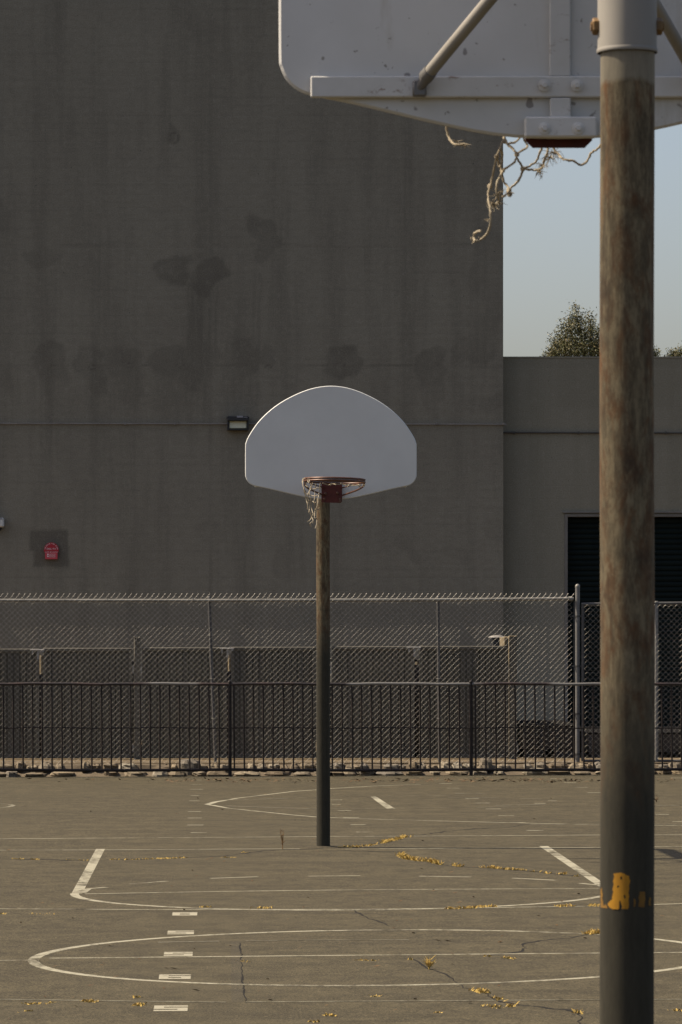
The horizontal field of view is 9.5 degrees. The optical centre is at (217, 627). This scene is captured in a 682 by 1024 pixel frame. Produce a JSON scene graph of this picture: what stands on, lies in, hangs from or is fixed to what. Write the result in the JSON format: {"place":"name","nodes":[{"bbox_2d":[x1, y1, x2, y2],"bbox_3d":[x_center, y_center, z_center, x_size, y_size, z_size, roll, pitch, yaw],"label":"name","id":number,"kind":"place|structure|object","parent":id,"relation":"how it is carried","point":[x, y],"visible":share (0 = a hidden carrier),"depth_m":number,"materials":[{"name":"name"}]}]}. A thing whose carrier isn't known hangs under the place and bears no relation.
{"place":"outdoors","nodes":[
{"label":"outdoors","id":0,"kind":"place"},
{"bbox_2d":[0,752,680,763],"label":"dirt ground","id":1,"kind":"structure","parent":0,"point":[520,755],"depth_m":52.49,"materials":[{"name":"brown soil"}]},
{"bbox_2d":[0,649,43,757],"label":"corrugated gate","id":2,"kind":"structure","parent":1,"relation":"on","point":[6,667],"depth_m":53.00,"materials":[{"name":"beige metal"}]},
{"bbox_2d":[39,661,133,752],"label":"fence posts","id":3,"kind":"object","parent":1,"relation":"on","point":[40,740],"visible":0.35,"depth_m":53.55,"materials":[{"name":"metal"}]},
{"bbox_2d":[43,648,132,757],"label":"corrugated gate","id":4,"kind":"structure","parent":1,"relation":"on","point":[90,665],"depth_m":53.00,"materials":[{"name":"beige metal"}]},
{"bbox_2d":[40,655,42,673],"bbox_3d":[-2.290,0.477,53.020,0.018,0.247,0.050,0,0,-38],"label":"timber stake","id":5,"kind":"object","parent":4,"relation":"attached to","point":[41,664],"visible":1,"depth_m":53.00,"materials":[{"name":"brown wood"}]},
{"bbox_2d":[132,637,141,758],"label":"gate pillar","id":6,"kind":"structure","parent":1,"relation":"on","point":[137,671],"depth_m":52.95,"materials":[{"name":"metal"}]},
{"bbox_2d":[142,647,233,757],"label":"corrugated gate","id":7,"kind":"structure","parent":1,"relation":"on","point":[174,665],"depth_m":53.00,"materials":[{"name":"beige metal"}]},
{"bbox_2d":[228,655,230,671],"bbox_3d":[0.148,0.459,53.020,0.018,0.212,0.045,0,0,-38],"label":"timber stake","id":8,"kind":"object","parent":7,"relation":"attached to","point":[229,664],"visible":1,"depth_m":53.00,"materials":[{"name":"beige wood"}]},
{"bbox_2d":[227,661,230,752],"bbox_3d":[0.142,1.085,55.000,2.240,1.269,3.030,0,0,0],"label":"fence post","id":9,"kind":"object","parent":1,"relation":"on","point":[228,676],"visible":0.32,"depth_m":53.52,"materials":[{"name":"metal"}]},
{"bbox_2d":[231,647,315,757],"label":"corrugated gate","id":10,"kind":"structure","parent":1,"relation":"on","point":[286,666],"depth_m":53.00,"materials":[{"name":"beige metal"}]},
{"bbox_2d":[0,593,574,762],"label":"chain link fence","id":11,"kind":"object","parent":1,"relation":"on","point":[438,599],"visible":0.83,"depth_m":51.60,"materials":[{"name":"metal"}]},
{"bbox_2d":[330,658,418,752],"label":"fence posts","id":12,"kind":"object","parent":1,"relation":"on","point":[417,707],"visible":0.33,"depth_m":53.54,"materials":[{"name":"metal"}]},
{"bbox_2d":[332,646,420,757],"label":"corrugated gate","id":13,"kind":"structure","parent":1,"relation":"on","point":[398,665],"depth_m":53.00,"materials":[{"name":"beige metal"}]},
{"bbox_2d":[419,646,507,757],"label":"corrugated gate","id":14,"kind":"structure","parent":1,"relation":"on","point":[487,665],"depth_m":53.00,"materials":[{"name":"beige metal"}]},
{"bbox_2d":[500,637,507,645],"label":"timber block","id":15,"kind":"structure","parent":14,"relation":"on","point":[502,641],"depth_m":52.99,"materials":[{"name":"beige wood"}]},
{"bbox_2d":[488,635,503,645],"bbox_3d":[3.816,0.904,56.000,0.236,1.612,0.236,0,0,0],"label":"utility box","id":16,"kind":"object","parent":1,"relation":"on","point":[495,639],"visible":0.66,"depth_m":55.95,"materials":[{"name":"metal"}]},
{"bbox_2d":[508,636,517,758],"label":"gate pillar","id":17,"kind":"structure","parent":1,"relation":"on","point":[512,664],"depth_m":52.95,"materials":[{"name":"metal"}]},
{"bbox_2d":[517,720,573,757],"bbox_3d":[4.321,1.492,54.750,0.790,0.456,2.930,0,0,0],"label":"waste bin","id":18,"kind":"object","parent":1,"relation":"on","point":[569,746],"visible":0.59,"depth_m":53.35,"materials":[{"name":"metal"}]},
{"bbox_2d":[572,584,580,761],"bbox_3d":[4.534,0.602,51.650,0.140,2.316,0.067,0,0,0],"label":"gate post","id":19,"kind":"object","parent":1,"relation":"on","point":[577,671],"visible":0.98,"depth_m":51.63,"materials":[{"name":"grey metal"}]},
{"bbox_2d":[581,601,681,761],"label":"chain link gate","id":20,"kind":"structure","parent":19,"relation":"attached to","point":[657,603],"depth_m":51.61,"materials":[{"name":"metal"}]},
{"bbox_2d":[580,727,680,757],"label":"waste bin","id":21,"kind":"object","parent":1,"relation":"on","point":[666,742],"visible":0.27,"depth_m":53.34,"materials":[{"name":"metal"}]},
{"bbox_2d":[0,774,681,1023],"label":"ground","id":22,"kind":"structure","parent":0,"point":[122,818],"depth_m":27.69,"materials":[{"name":"grey asphalt"}]},
{"bbox_2d":[153,912,196,1010],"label":"dash markings","id":23,"kind":"object","parent":22,"relation":"on","point":[183,1007],"visible":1,"depth_m":21.66,"materials":[{"name":"paint"}]},
{"bbox_2d":[231,941,243,1001],"bbox_3d":[0.098,1.839,22.075,0.064,0.001,3.927,0,0,0],"label":"asphalt patch","id":24,"kind":"object","parent":22,"relation":"on","point":[237,995],"visible":1,"depth_m":21.72,"materials":[{"name":"grey asphalt"}]},
{"bbox_2d":[0,0,502,729],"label":"warehouse","id":25,"kind":"structure","parent":22,"relation":"on","point":[208,214],"depth_m":62.00,"materials":[{"name":"paint"}]},
{"bbox_2d":[0,518,3,530],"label":"wall light","id":26,"kind":"object","parent":25,"relation":"attached to","point":[1,522],"visible":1,"depth_m":61.83,"materials":[{"name":"white"}]},
{"bbox_2d":[44,542,58,558],"bbox_3d":[-2.523,-1.167,61.967,0.223,0.253,0.062,0,0,0],"label":"alarm bell sign","id":27,"kind":"object","parent":25,"relation":"attached to","point":[51,550],"visible":1,"depth_m":61.95,"materials":[{"name":"red metal"}]},
{"bbox_2d":[227,416,248,430],"bbox_3d":[0.302,-3.097,61.898,0.342,0.216,0.204,0,0,0],"label":"wall light","id":28,"kind":"object","parent":25,"relation":"attached to","point":[237,423],"visible":1,"depth_m":61.86,"materials":[{"name":"black"}]},
{"bbox_2d":[0,423,506,424],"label":"conduit pipe","id":29,"kind":"object","parent":25,"relation":"attached to","point":[217,423],"visible":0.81,"depth_m":61.96,"materials":[{"name":"grey metal"}]},
{"bbox_2d":[280,830,284,848],"bbox_3d":[0.536,1.751,33.987,0.049,0.174,0.046,0,0,0],"label":"dry weed","id":30,"kind":"object","parent":22,"relation":"on","point":[282,836],"visible":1,"depth_m":33.99,"materials":[{"name":"brown plant"}]},
{"bbox_2d":[23,824,588,1023],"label":"asphalt cracks","id":31,"kind":"object","parent":22,"relation":"on","point":[420,963],"visible":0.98,"depth_m":23.98,"materials":[{"name":"black"}]},
{"bbox_2d":[422,956,434,968],"bbox_3d":[1.137,1.798,22.000,0.068,0.076,0.091,0,0,40],"label":"grass tuft","id":32,"kind":"object","parent":31,"relation":"on","point":[428,963],"visible":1,"depth_m":22.00,"materials":[{"name":"plant"}]},
{"bbox_2d":[245,386,416,847],"bbox_3d":[0.763,-0.028,33.232,1.301,3.830,2.237,0,0,-20],"label":"basketball hoop","id":33,"kind":"object","parent":22,"relation":"on","point":[324,446],"visible":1,"depth_m":32.82,"materials":[{"name":"metal"}]},
{"bbox_2d":[0,680,681,775],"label":"picket fence","id":34,"kind":"object","parent":22,"relation":"on","point":[470,769],"visible":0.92,"depth_m":50.69,"materials":[{"name":"black metal"}]},
{"bbox_2d":[0,757,681,776],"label":"stone kerb","id":35,"kind":"structure","parent":22,"relation":"on","point":[195,764],"depth_m":50.95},
{"bbox_2d":[0,796,681,985],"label":"court lines","id":36,"kind":"object","parent":22,"relation":"on","point":[81,884],"visible":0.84,"depth_m":24.84,"materials":[{"name":"paint"}]},
{"bbox_2d":[0,784,681,960],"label":"worn court lines","id":37,"kind":"object","parent":22,"relation":"on","point":[85,890],"visible":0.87,"depth_m":28.63,"materials":[{"name":"paint"}]},
{"bbox_2d":[0,834,681,1022],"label":"fallen leaves","id":38,"kind":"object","parent":22,"relation":"on","point":[402,855],"depth_m":26.86,"materials":[{"name":"plant"}]},
{"bbox_2d":[1,776,681,1001],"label":"faint court lines","id":39,"kind":"object","parent":22,"relation":"on","point":[287,940],"visible":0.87,"depth_m":20.29,"materials":[{"name":"paint"}]},
{"bbox_2d":[8,777,674,1019],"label":"fallen leaves","id":40,"kind":"object","parent":22,"relation":"on","point":[530,780],"visible":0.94,"depth_m":48.73,"materials":[{"name":"yellow plant"}]},
{"bbox_2d":[188,784,681,832],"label":"dash markings","id":41,"kind":"object","parent":22,"relation":"on","point":[365,824],"visible":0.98,"depth_m":39.58,"materials":[{"name":"paint"}]},
{"bbox_2d":[279,0,681,1023],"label":"basketball hoop","id":42,"kind":"object","parent":22,"relation":"on","point":[547,74],"visible":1,"depth_m":8.61,"materials":[{"name":"metal"}]},
{"bbox_2d":[503,357,681,726],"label":"building","id":43,"kind":"structure","parent":22,"relation":"on","point":[551,512],"depth_m":62.30,"materials":[{"name":"paint"}]},
{"bbox_2d":[503,431,681,433],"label":"conduit pipe","id":44,"kind":"object","parent":43,"relation":"attached to","point":[578,432],"visible":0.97,"depth_m":62.26,"materials":[{"name":"grey metal"}]},
{"bbox_2d":[568,518,681,726],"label":"roller door","id":45,"kind":"structure","parent":43,"relation":"in","point":[583,533],"depth_m":62.44,"materials":[{"name":"black metal"}]},
{"bbox_2d":[539,300,661,356],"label":"eucalyptus tree","id":46,"kind":"object","parent":22,"relation":"on","point":[563,347],"visible":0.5,"depth_m":94.85,"materials":[{"name":"green plant"}]},
{"bbox_2d":[663,343,681,356],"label":"eucalyptus tree","id":47,"kind":"object","parent":22,"relation":"on","point":[677,353],"visible":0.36,"depth_m":94.95,"materials":[{"name":"green plant"}]},
{"bbox_2d":[503,124,681,356],"label":"sky","id":48,"kind":"structure","parent":0,"point":[551,224],"materials":[{"name":"blue"}]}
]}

